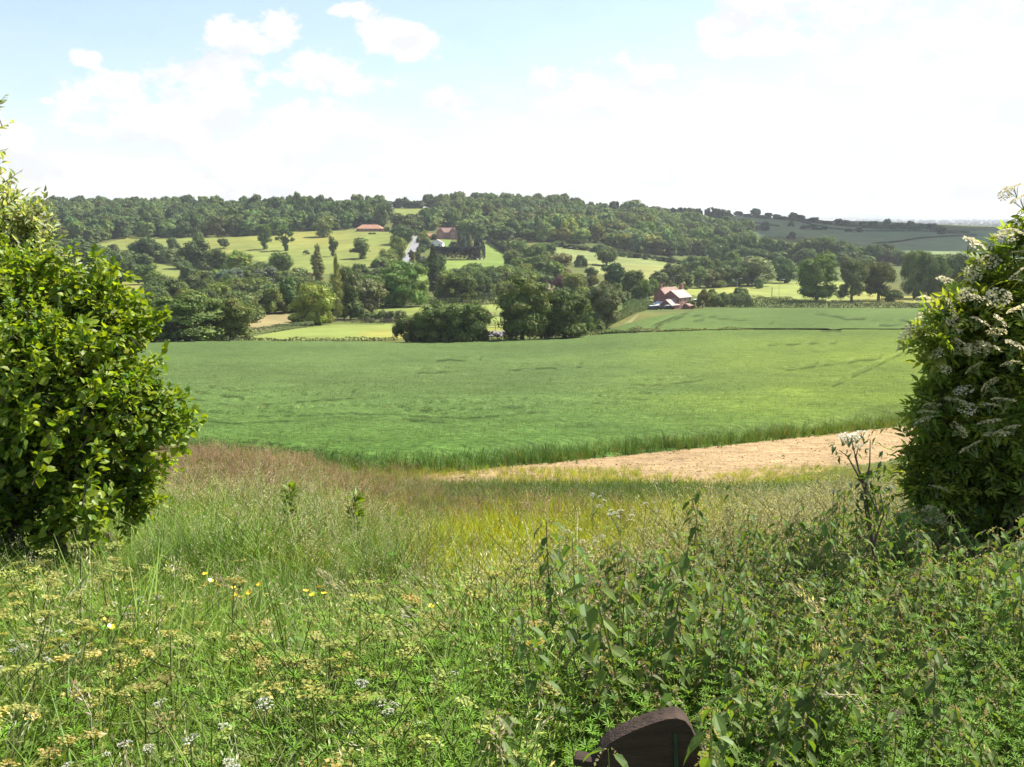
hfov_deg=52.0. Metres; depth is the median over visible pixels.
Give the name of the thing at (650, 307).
parked car
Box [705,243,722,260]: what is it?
broadleaf tree
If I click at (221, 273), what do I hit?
willow tree
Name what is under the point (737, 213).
broadleaf tree
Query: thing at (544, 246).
broadleaf tree
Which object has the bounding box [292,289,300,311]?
scrub bush
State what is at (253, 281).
scrub bush
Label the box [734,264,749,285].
ash tree
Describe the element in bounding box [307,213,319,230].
woodland tree
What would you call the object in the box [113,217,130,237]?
woodland tree
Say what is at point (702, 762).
nettle
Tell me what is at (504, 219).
woodland tree
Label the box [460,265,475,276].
scrub bush
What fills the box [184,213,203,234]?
woodland tree
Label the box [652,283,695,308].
brick cottage
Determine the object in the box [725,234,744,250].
broadleaf tree
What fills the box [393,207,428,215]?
upland field
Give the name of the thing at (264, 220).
woodland tree
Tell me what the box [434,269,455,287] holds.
scrub bush
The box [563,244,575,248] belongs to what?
shrub
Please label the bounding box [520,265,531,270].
scrub bush
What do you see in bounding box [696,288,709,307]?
shrub
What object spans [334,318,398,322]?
post and rail fence
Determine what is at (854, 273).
ash tree
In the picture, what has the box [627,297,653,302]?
hedge
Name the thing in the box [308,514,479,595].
grass tussock
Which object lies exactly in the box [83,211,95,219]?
woodland tree
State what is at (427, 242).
shrub
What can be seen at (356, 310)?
shrub
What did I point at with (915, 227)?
shrub
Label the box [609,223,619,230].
woodland tree
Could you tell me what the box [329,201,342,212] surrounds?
broadleaf tree
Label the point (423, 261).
broadleaf tree
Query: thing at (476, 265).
scrub bush
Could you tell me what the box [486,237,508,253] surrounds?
hedge
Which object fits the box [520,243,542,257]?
broadleaf tree
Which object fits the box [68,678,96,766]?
tall grass
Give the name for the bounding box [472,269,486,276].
scrub bush
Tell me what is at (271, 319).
fallow field
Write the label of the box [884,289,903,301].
shrub
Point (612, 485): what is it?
undergrowth grass
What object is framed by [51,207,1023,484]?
ground
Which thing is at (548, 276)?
scrub bush
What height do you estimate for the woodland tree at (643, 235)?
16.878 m
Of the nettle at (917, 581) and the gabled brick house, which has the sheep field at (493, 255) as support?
the gabled brick house
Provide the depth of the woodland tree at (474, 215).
909.75 m
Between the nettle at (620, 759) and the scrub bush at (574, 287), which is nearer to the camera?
the nettle at (620, 759)
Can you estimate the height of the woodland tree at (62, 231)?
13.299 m
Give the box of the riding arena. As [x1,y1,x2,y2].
[488,331,504,335]
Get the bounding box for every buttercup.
[108,624,118,716]
[208,578,214,631]
[234,591,237,632]
[246,590,252,638]
[256,582,260,636]
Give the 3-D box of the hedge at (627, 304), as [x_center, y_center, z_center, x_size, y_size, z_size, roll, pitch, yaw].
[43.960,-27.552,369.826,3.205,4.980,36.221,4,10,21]
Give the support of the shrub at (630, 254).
on the sloping pasture at (647, 267)
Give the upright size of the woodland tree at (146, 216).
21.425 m
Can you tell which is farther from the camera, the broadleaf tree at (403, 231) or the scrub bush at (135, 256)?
the broadleaf tree at (403, 231)
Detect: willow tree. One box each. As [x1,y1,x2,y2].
[214,269,238,280]
[232,267,245,279]
[251,265,279,283]
[367,267,386,281]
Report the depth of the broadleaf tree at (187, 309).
204.93 m
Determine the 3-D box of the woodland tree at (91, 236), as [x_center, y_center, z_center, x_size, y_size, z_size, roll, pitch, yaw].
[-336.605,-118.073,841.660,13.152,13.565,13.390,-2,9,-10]
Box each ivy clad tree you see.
[257,224,272,248]
[275,227,294,250]
[276,275,303,312]
[328,236,338,256]
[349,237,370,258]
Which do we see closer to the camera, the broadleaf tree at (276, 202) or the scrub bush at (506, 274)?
the scrub bush at (506, 274)
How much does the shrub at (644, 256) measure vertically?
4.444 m
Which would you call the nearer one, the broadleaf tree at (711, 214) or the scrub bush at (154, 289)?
the scrub bush at (154, 289)
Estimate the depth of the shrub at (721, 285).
543.43 m
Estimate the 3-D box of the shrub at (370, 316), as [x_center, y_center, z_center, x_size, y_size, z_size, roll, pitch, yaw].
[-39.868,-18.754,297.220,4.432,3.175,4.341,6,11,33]
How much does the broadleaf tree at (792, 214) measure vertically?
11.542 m
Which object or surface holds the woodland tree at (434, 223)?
on the ground at (855, 217)
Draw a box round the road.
[402,235,419,265]
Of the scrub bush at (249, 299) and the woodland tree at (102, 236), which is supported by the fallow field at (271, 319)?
the scrub bush at (249, 299)
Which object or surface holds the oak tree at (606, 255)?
on the sloping pasture at (647, 267)
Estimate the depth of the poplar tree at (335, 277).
297.92 m
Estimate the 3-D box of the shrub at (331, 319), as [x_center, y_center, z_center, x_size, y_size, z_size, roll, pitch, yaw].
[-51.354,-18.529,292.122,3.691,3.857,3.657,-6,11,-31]
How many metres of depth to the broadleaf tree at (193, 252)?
633.70 m
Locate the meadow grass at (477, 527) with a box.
[3,455,923,749]
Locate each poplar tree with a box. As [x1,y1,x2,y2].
[309,243,324,280]
[329,253,343,319]
[425,242,439,293]
[533,213,538,240]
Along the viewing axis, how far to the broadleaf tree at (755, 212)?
1413.58 m
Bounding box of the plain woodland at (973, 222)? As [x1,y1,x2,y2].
[842,219,1020,225]
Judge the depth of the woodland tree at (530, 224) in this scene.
859.72 m
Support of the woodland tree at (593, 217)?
on the ground at (855, 217)
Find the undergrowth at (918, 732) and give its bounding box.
[0,490,1023,766]
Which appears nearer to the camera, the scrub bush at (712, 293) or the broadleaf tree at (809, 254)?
the scrub bush at (712, 293)
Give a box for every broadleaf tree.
[53,246,67,255]
[57,238,72,248]
[65,245,89,266]
[84,246,114,275]
[110,254,135,281]
[127,242,135,252]
[130,264,156,283]
[133,237,163,260]
[139,289,230,341]
[153,275,186,297]
[176,238,210,267]
[199,279,217,288]
[204,248,228,268]
[207,297,261,340]
[225,250,246,269]
[231,250,253,266]
[245,193,260,209]
[246,273,267,283]
[251,288,274,308]
[253,262,270,269]
[266,197,281,208]
[268,250,294,271]
[284,197,301,209]
[290,281,336,324]
[292,192,306,207]
[306,195,315,209]
[311,216,334,236]
[314,201,321,212]
[323,201,331,210]
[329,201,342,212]
[341,199,355,210]
[350,263,368,275]
[353,199,366,211]
[366,197,378,212]
[378,259,429,306]
[380,202,392,222]
[388,236,406,260]
[389,224,414,242]
[390,212,406,228]
[394,198,405,207]
[401,197,408,207]
[404,201,410,207]
[409,249,414,261]
[410,200,416,207]
[410,299,450,341]
[415,247,420,261]
[416,218,424,232]
[416,279,429,296]
[417,257,427,273]
[422,194,433,207]
[427,197,434,207]
[436,254,445,270]
[436,275,451,298]
[442,300,496,341]
[482,265,494,272]
[493,272,551,339]
[500,240,506,249]
[502,249,521,266]
[506,238,511,249]
[511,240,528,254]
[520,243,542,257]
[522,269,539,281]
[528,254,556,274]
[534,242,546,254]
[539,289,590,338]
[545,243,556,254]
[550,274,565,289]
[561,272,583,292]
[584,267,598,276]
[600,262,625,284]
[619,199,645,206]
[621,270,644,293]
[635,279,651,298]
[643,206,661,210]
[649,278,658,293]
[694,256,715,269]
[704,208,710,216]
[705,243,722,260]
[708,206,715,217]
[709,237,730,260]
[711,259,721,266]
[717,208,722,217]
[721,209,728,216]
[721,260,732,282]
[723,249,739,261]
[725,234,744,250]
[732,245,749,257]
[733,211,742,215]
[742,234,757,247]
[743,249,764,257]
[750,208,760,217]
[750,242,759,249]
[757,248,770,259]
[758,236,774,260]
[760,221,770,230]
[767,251,787,263]
[770,239,786,252]
[773,256,796,282]
[782,241,797,258]
[788,212,797,219]
[791,251,804,264]
[794,237,814,253]
[795,215,805,220]
[795,251,839,300]
[798,248,817,259]
[809,217,818,221]
[809,239,830,257]
[815,235,836,254]
[831,239,846,254]
[834,218,842,224]
[835,251,851,264]
[838,243,858,258]
[856,246,871,256]
[856,255,875,264]
[866,243,883,260]
[868,221,877,227]
[874,247,893,262]
[883,218,890,228]
[889,248,904,264]
[899,249,931,298]
[905,221,915,225]
[916,223,925,228]
[921,251,954,297]
[925,223,936,229]
[935,226,947,233]
[945,251,973,294]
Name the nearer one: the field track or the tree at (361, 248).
the field track
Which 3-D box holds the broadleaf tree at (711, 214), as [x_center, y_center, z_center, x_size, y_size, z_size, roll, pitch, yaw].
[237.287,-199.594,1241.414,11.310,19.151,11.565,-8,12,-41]
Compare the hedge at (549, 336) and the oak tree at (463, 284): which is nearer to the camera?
the hedge at (549, 336)
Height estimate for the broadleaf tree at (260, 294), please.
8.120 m
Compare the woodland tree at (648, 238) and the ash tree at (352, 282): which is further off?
the woodland tree at (648, 238)
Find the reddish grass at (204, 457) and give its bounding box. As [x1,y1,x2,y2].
[81,437,879,645]
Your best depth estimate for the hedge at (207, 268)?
634.70 m
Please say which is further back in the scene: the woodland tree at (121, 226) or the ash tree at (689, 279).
the woodland tree at (121, 226)
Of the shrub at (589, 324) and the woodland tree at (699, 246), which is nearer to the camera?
the shrub at (589, 324)
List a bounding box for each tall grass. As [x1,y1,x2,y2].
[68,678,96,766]
[214,572,265,664]
[316,566,357,647]
[398,604,417,682]
[475,718,524,766]
[788,583,850,748]
[795,643,854,751]
[825,685,873,766]
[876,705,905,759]
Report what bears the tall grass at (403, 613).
on the ground at (855, 217)
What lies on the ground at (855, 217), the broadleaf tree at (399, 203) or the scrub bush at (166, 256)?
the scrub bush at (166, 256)
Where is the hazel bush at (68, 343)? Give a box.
[0,233,207,572]
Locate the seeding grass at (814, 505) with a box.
[68,433,1022,766]
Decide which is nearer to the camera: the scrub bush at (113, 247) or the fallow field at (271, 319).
the fallow field at (271, 319)
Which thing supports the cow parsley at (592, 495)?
on the ground at (855, 217)
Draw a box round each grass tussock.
[0,575,209,653]
[72,503,265,586]
[142,502,288,571]
[211,547,396,637]
[295,519,409,559]
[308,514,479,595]
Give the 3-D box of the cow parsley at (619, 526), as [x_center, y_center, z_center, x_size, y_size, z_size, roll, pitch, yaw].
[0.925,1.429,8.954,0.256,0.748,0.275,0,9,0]
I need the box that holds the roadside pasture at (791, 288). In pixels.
[648,281,947,303]
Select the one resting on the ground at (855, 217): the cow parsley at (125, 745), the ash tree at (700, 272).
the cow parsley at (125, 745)
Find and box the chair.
[574,707,700,766]
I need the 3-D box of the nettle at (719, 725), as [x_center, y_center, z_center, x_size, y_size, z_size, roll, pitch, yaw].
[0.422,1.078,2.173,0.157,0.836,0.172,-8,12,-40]
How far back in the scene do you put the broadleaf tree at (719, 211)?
1235.44 m
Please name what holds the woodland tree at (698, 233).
on the ground at (855, 217)
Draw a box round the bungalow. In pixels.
[356,223,383,231]
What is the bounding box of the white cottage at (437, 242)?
[431,239,444,246]
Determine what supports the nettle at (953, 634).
on the ground at (855, 217)
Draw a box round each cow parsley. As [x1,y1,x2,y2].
[0,648,51,709]
[9,610,52,666]
[40,620,73,678]
[102,740,132,766]
[122,596,158,620]
[142,733,235,766]
[153,698,176,764]
[218,696,273,764]
[303,694,310,766]
[331,679,398,761]
[347,697,424,752]
[450,671,466,727]
[564,527,584,561]
[590,492,604,538]
[607,509,634,540]
[631,501,660,551]
[816,423,903,583]
[829,489,855,579]
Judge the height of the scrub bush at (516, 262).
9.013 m
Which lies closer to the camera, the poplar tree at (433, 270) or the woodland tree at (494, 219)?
the poplar tree at (433, 270)
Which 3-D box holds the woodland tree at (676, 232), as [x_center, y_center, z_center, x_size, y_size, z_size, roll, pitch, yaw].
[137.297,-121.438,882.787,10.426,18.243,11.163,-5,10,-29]
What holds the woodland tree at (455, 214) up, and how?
on the ground at (855, 217)
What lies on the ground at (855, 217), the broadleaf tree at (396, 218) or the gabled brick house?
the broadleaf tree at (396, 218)
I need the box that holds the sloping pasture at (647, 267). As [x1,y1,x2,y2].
[555,246,680,279]
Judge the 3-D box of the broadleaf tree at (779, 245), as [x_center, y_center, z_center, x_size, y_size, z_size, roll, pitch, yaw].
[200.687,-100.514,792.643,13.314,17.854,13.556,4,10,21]
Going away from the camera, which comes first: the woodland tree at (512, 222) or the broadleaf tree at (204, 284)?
the broadleaf tree at (204, 284)
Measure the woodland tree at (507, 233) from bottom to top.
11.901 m
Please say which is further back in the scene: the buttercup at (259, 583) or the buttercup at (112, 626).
the buttercup at (259, 583)
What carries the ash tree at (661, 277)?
on the ground at (855, 217)
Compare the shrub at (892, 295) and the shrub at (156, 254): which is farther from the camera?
the shrub at (156, 254)
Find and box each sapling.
[280,481,297,527]
[344,488,366,536]
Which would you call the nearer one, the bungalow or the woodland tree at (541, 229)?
the woodland tree at (541, 229)
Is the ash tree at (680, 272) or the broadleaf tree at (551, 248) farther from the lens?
the broadleaf tree at (551, 248)
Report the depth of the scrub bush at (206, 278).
444.01 m
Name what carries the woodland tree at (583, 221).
on the ground at (855, 217)
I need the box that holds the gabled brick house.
[436,225,456,239]
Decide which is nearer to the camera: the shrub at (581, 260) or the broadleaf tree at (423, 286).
the broadleaf tree at (423, 286)
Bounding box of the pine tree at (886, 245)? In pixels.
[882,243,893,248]
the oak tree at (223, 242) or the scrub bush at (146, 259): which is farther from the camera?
the oak tree at (223, 242)
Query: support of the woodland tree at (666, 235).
on the ground at (855, 217)
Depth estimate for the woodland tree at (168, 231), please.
891.70 m
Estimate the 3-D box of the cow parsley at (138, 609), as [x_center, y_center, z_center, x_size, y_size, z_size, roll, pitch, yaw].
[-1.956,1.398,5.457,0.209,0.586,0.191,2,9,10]
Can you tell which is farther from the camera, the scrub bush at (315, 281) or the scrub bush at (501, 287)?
the scrub bush at (501, 287)
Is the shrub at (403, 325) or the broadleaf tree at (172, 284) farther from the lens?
the broadleaf tree at (172, 284)
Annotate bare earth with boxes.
[406,426,915,487]
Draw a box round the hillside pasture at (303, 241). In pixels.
[99,229,392,292]
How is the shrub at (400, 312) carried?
on the ground at (855, 217)
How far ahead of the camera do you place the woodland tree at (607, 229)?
862.91 m
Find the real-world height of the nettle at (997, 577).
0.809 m
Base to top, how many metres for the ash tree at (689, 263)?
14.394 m
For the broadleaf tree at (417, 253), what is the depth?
668.72 m
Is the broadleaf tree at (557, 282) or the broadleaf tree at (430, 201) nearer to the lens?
the broadleaf tree at (557, 282)
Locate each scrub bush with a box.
[70,239,90,246]
[79,243,93,247]
[107,244,119,252]
[119,250,134,255]
[131,253,139,264]
[137,253,154,265]
[139,285,167,298]
[141,291,169,310]
[142,270,165,280]
[142,276,157,285]
[143,281,166,296]
[158,253,172,262]
[173,288,193,299]
[174,252,183,261]
[183,275,201,287]
[194,276,219,290]
[195,288,219,298]
[199,271,216,279]
[206,282,231,296]
[218,273,237,281]
[219,278,234,282]
[219,292,236,298]
[221,264,227,270]
[227,278,244,284]
[227,290,240,296]
[231,283,252,292]
[234,266,247,270]
[235,290,266,310]
[237,293,266,322]
[242,277,264,284]
[243,269,252,276]
[247,264,264,272]
[250,283,277,292]
[260,287,290,313]
[265,276,272,284]
[274,270,296,282]
[276,270,297,276]
[290,267,312,278]
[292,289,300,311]
[296,276,306,283]
[304,283,333,309]
[309,279,325,284]
[330,292,359,319]
[361,273,383,281]
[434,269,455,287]
[436,288,454,297]
[449,267,466,272]
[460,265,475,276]
[464,262,486,270]
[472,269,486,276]
[473,275,494,297]
[485,271,501,283]
[495,283,508,295]
[496,266,513,273]
[501,271,512,280]
[502,265,519,270]
[505,270,529,279]
[505,279,523,293]
[509,258,522,266]
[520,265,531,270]
[522,256,531,263]
[539,251,552,256]
[539,275,553,280]
[550,261,565,278]
[554,286,570,293]
[570,284,581,292]
[574,286,589,294]
[577,305,594,322]
[613,283,622,291]
[615,290,627,302]
[629,286,640,297]
[648,284,654,295]
[708,292,722,300]
[728,293,736,299]
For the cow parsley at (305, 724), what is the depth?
3.32 m
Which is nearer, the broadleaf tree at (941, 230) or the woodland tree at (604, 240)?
the woodland tree at (604, 240)
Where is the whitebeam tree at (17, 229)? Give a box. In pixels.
[0,94,88,358]
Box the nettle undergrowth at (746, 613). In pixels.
[279,481,1023,766]
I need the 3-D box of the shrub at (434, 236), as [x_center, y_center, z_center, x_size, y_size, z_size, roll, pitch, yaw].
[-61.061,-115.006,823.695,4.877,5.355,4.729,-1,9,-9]
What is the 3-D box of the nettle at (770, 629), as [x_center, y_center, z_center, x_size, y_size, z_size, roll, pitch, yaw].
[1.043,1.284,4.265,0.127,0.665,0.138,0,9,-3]
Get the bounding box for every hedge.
[133,336,253,342]
[153,259,218,270]
[237,336,397,340]
[251,321,314,333]
[350,320,393,322]
[380,297,497,306]
[430,239,485,259]
[470,291,496,299]
[471,331,515,339]
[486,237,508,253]
[527,331,587,338]
[583,327,639,334]
[594,302,652,330]
[622,300,650,309]
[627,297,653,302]
[633,325,659,332]
[660,326,753,331]
[721,294,753,306]
[735,296,825,307]
[751,295,790,297]
[803,222,936,231]
[827,301,944,307]
[831,298,920,301]
[872,234,976,243]
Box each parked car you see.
[647,305,658,309]
[663,305,674,308]
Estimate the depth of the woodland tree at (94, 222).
869.42 m
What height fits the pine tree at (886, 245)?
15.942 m
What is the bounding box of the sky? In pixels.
[0,0,1023,214]
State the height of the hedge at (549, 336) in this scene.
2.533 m
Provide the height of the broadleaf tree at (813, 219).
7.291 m
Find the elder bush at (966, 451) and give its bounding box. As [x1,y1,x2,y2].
[882,183,1023,563]
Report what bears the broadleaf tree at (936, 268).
on the roadside pasture at (791, 288)
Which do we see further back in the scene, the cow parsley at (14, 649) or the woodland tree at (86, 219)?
the woodland tree at (86, 219)
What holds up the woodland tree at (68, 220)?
on the ground at (855, 217)
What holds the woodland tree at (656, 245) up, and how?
on the ground at (855, 217)
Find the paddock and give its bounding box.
[242,304,503,339]
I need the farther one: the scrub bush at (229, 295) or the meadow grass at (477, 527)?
the scrub bush at (229, 295)
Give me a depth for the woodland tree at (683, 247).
829.59 m
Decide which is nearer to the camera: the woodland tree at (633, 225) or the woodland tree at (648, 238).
the woodland tree at (648, 238)
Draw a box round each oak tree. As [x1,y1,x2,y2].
[217,238,229,247]
[440,270,478,301]
[594,246,618,265]
[860,260,896,299]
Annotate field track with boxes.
[625,315,637,323]
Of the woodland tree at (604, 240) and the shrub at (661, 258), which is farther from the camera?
the woodland tree at (604, 240)
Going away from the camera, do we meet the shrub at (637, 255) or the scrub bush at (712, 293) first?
the scrub bush at (712, 293)
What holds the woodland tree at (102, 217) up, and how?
on the ground at (855, 217)
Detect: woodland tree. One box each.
[44,215,59,222]
[46,228,57,240]
[51,224,65,229]
[56,229,68,240]
[63,216,77,228]
[65,221,84,239]
[81,217,91,222]
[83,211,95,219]
[83,228,99,243]
[86,218,103,228]
[88,227,102,239]
[98,215,111,231]
[99,218,113,239]
[99,229,107,241]
[110,215,115,223]
[111,223,117,236]
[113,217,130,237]
[128,224,133,235]
[129,220,137,233]
[134,220,145,236]
[139,211,154,222]
[140,222,155,237]
[154,221,163,234]
[158,222,172,235]
[161,224,177,236]
[165,218,177,224]
[174,221,192,237]
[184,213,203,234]
[197,221,211,235]
[205,215,225,235]
[224,219,229,233]
[226,216,240,235]
[240,219,258,235]
[241,213,257,223]
[243,209,261,216]
[245,216,259,230]
[259,217,269,223]
[264,208,279,214]
[268,212,280,217]
[268,218,287,234]
[269,216,288,227]
[279,208,297,217]
[287,217,301,230]
[293,210,307,229]
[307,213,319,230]
[332,217,341,229]
[339,211,353,228]
[399,219,417,232]
[405,213,423,222]
[407,216,421,233]
[418,207,432,230]
[429,220,438,229]
[432,216,440,227]
[450,207,461,229]
[455,218,468,232]
[460,213,472,220]
[460,219,477,236]
[468,207,478,214]
[470,211,482,219]
[472,222,485,234]
[473,224,487,239]
[484,223,500,239]
[489,216,501,222]
[499,216,510,221]
[500,226,515,239]
[505,217,521,238]
[513,213,531,221]
[518,220,527,237]
[518,230,532,239]
[523,229,534,238]
[526,219,534,229]
[534,219,548,241]
[545,213,559,221]
[545,228,558,240]
[547,222,555,228]
[548,214,563,225]
[554,217,563,228]
[555,227,570,242]
[557,217,578,237]
[568,214,586,220]
[569,228,590,243]
[576,217,587,237]
[585,217,596,240]
[588,215,598,223]
[590,223,603,242]
[600,226,609,242]
[600,233,612,244]
[604,218,616,227]
[605,233,618,247]
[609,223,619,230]
[609,229,617,232]
[613,233,632,250]
[614,229,628,240]
[617,224,630,229]
[625,228,639,232]
[628,233,645,251]
[629,223,641,227]
[635,230,650,247]
[639,221,655,232]
[640,227,652,234]
[644,235,662,250]
[646,238,666,254]
[650,232,661,236]
[656,224,673,231]
[660,229,676,241]
[662,240,678,255]
[670,229,680,235]
[677,241,688,255]
[679,238,693,254]
[689,227,703,239]
[690,238,709,255]
[703,228,716,237]
[714,227,728,238]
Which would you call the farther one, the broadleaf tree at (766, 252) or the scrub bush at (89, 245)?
the broadleaf tree at (766, 252)
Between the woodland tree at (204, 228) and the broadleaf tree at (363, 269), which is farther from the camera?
the woodland tree at (204, 228)
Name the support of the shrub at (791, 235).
on the ground at (855, 217)
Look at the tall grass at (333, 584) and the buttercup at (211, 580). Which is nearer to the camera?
the tall grass at (333, 584)
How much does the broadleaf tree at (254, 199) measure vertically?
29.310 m
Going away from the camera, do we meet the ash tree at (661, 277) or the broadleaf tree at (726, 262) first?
the ash tree at (661, 277)
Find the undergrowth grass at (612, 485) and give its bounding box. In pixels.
[0,469,1006,766]
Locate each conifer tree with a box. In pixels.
[456,231,462,246]
[461,236,466,246]
[466,233,473,246]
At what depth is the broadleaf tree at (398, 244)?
678.48 m
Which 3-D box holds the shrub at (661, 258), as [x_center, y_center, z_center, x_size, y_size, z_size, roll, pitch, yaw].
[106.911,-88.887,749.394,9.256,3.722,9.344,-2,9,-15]
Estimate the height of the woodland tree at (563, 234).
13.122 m
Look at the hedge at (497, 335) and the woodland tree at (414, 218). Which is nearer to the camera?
the hedge at (497, 335)
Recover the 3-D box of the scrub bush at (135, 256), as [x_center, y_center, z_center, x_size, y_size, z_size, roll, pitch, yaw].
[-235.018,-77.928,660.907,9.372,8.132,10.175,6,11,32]
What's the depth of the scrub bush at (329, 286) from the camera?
331.36 m
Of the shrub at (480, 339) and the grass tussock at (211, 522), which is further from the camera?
the shrub at (480, 339)
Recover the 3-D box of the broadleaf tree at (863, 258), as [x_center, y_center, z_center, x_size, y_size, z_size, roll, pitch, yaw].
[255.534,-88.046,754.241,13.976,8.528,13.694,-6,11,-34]
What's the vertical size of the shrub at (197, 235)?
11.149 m
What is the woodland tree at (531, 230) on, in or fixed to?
on the ground at (855, 217)
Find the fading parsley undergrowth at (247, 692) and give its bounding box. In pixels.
[0,540,637,766]
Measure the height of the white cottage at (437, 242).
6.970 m
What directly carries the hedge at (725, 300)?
on the ground at (855, 217)
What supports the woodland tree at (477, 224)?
on the ground at (855, 217)
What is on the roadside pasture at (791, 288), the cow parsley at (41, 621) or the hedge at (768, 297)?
the hedge at (768, 297)
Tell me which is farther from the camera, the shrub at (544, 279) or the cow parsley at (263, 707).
the shrub at (544, 279)
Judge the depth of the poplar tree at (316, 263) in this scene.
513.53 m
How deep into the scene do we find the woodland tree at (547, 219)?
891.34 m
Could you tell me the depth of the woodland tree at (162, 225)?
904.07 m
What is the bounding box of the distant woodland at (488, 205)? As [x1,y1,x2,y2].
[11,191,758,238]
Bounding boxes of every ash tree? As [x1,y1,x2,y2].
[176,261,196,281]
[339,264,364,319]
[357,277,389,311]
[547,252,573,273]
[582,280,621,328]
[647,271,668,286]
[659,263,677,286]
[668,264,685,286]
[679,273,695,287]
[681,254,702,274]
[691,266,710,287]
[704,269,720,287]
[710,267,727,285]
[720,264,738,286]
[730,256,745,277]
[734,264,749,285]
[739,255,776,284]
[740,262,755,285]
[834,256,869,300]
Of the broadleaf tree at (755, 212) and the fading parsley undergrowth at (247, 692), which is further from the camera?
the broadleaf tree at (755, 212)
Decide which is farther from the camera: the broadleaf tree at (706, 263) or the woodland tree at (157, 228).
the woodland tree at (157, 228)
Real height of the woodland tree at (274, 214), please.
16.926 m
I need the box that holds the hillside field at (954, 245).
[734,216,1023,260]
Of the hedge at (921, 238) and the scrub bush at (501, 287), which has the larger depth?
the hedge at (921, 238)
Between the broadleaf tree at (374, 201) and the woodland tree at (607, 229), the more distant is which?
the broadleaf tree at (374, 201)
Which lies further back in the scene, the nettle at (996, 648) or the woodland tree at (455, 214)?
the woodland tree at (455, 214)
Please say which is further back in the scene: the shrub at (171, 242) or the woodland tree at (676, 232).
the woodland tree at (676, 232)
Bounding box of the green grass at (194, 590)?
[0,442,1020,766]
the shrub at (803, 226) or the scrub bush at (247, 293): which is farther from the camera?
the shrub at (803, 226)
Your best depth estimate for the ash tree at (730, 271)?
551.83 m
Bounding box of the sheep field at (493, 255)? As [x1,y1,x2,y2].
[418,239,505,286]
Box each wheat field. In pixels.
[42,329,948,473]
[600,307,939,331]
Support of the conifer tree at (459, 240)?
on the ground at (855, 217)
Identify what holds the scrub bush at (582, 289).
on the ground at (855, 217)
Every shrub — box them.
[146,323,175,342]
[153,249,177,261]
[165,237,180,247]
[192,232,204,240]
[194,322,226,340]
[287,313,302,321]
[323,311,334,322]
[349,303,365,320]
[363,311,376,321]
[369,257,390,266]
[376,310,387,321]
[377,248,399,263]
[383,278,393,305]
[384,311,397,321]
[392,315,418,341]
[395,310,406,320]
[410,327,427,341]
[419,232,428,237]
[420,238,430,248]
[431,234,436,239]
[436,324,461,341]
[448,242,459,246]
[472,328,489,340]
[519,263,533,268]
[538,276,553,287]
[558,241,567,246]
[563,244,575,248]
[573,255,587,266]
[578,245,589,249]
[585,316,595,331]
[586,275,599,286]
[592,244,605,251]
[617,252,627,255]
[626,252,634,257]
[633,252,642,257]
[642,253,651,259]
[656,256,666,260]
[663,257,676,262]
[671,259,682,263]
[687,300,695,308]
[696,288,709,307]
[708,295,724,306]
[712,279,724,287]
[720,292,730,303]
[733,287,747,296]
[753,279,763,288]
[757,215,767,217]
[775,216,786,218]
[786,232,795,238]
[799,225,809,228]
[819,221,832,223]
[854,227,862,231]
[875,224,885,228]
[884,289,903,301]
[889,224,900,228]
[908,225,920,229]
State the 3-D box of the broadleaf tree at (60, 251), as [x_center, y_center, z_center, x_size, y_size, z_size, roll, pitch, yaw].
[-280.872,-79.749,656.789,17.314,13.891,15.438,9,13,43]
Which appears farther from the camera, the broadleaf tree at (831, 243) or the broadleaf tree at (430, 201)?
the broadleaf tree at (430, 201)
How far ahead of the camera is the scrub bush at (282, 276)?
467.89 m
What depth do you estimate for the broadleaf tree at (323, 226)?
856.37 m
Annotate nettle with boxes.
[583,747,628,766]
[681,595,693,612]
[683,731,740,766]
[687,706,734,766]
[712,695,746,766]
[718,668,746,756]
[759,621,783,697]
[763,685,803,766]
[767,745,795,766]
[774,602,797,670]
[790,712,817,766]
[815,618,833,676]
[844,603,868,672]
[872,598,890,688]
[907,580,925,638]
[921,573,939,667]
[933,610,961,722]
[955,566,975,608]
[982,623,1002,720]
[991,571,1007,623]
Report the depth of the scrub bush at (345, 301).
303.10 m
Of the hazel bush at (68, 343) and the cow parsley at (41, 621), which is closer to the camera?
the cow parsley at (41, 621)
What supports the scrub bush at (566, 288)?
on the ground at (855, 217)
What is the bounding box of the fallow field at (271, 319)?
[247,313,290,330]
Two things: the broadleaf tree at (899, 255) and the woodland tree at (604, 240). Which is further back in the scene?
the woodland tree at (604, 240)
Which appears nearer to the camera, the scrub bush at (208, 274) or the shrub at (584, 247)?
the scrub bush at (208, 274)
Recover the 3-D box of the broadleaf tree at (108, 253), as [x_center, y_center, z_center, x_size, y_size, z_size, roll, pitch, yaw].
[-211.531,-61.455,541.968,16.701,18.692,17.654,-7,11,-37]
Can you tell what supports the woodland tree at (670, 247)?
on the ground at (855, 217)
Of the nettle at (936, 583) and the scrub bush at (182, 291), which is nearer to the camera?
the nettle at (936, 583)

